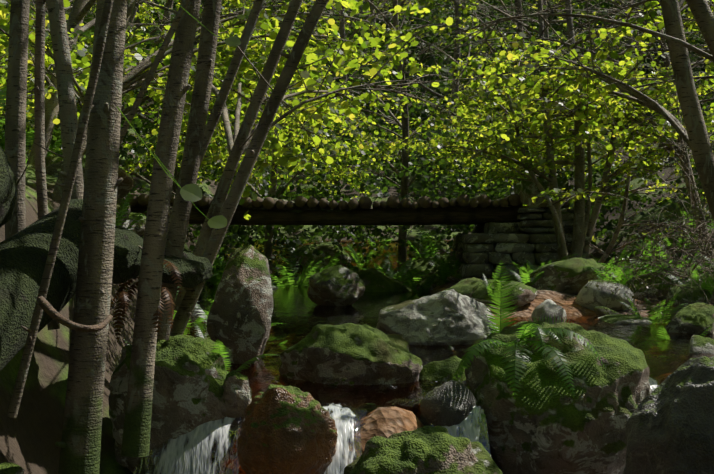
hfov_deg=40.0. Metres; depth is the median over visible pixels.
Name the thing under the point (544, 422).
mossy boulder
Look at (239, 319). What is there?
pale boulder
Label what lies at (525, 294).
rocks
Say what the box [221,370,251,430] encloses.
mossy stone
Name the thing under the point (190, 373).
mossy boulder
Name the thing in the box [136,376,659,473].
water cascades
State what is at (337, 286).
boulder
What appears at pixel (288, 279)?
ferns
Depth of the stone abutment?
11.97 m
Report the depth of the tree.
6.90 m
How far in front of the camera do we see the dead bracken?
4.57 m
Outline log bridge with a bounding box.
[121,194,534,225]
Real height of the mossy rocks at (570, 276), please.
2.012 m
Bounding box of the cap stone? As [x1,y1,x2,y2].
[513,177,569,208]
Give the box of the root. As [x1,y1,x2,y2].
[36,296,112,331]
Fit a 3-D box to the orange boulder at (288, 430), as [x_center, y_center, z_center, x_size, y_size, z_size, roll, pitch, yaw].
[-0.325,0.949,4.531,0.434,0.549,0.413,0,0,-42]
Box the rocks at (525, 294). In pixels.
[0,155,711,473]
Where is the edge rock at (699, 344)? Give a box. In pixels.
[689,335,713,352]
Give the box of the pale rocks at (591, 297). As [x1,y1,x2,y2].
[272,267,652,323]
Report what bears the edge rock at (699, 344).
on the terrain
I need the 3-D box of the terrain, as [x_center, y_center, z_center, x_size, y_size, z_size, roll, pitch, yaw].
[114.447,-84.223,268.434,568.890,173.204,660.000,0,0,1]
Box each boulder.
[108,335,237,473]
[207,245,272,363]
[236,384,337,473]
[279,323,422,420]
[307,266,364,305]
[344,425,502,473]
[376,289,497,344]
[465,320,651,473]
[623,356,713,473]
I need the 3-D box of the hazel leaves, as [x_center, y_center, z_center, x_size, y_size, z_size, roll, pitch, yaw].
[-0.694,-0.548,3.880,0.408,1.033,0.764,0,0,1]
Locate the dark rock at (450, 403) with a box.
[420,380,475,433]
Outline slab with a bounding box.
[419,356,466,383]
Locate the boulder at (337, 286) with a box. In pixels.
[307,266,364,305]
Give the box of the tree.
[0,0,713,473]
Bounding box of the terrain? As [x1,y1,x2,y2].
[0,0,713,473]
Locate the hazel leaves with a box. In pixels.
[117,0,240,228]
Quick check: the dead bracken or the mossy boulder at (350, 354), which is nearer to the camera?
the dead bracken
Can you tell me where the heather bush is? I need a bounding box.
[582,135,713,322]
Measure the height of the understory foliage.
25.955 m
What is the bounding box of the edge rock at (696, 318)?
[664,302,713,333]
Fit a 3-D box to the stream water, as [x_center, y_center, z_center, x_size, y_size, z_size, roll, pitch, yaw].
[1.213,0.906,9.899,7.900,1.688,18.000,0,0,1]
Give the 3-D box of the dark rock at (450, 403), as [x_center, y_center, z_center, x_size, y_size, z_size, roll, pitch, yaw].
[0.482,0.918,5.174,0.299,0.321,0.272,0,0,1]
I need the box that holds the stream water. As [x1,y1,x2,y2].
[175,240,713,473]
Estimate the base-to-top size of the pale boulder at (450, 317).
0.691 m
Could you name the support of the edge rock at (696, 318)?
on the terrain
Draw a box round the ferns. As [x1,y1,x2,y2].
[0,78,713,398]
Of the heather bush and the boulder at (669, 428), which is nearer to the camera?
the boulder at (669, 428)
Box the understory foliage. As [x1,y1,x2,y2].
[0,0,713,285]
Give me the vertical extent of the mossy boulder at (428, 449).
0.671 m
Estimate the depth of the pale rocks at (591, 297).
9.14 m
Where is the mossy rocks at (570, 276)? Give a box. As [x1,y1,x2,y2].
[116,198,713,305]
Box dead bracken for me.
[110,260,181,342]
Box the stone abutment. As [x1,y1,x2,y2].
[450,208,590,280]
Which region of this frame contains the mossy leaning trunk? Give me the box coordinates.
[0,146,212,370]

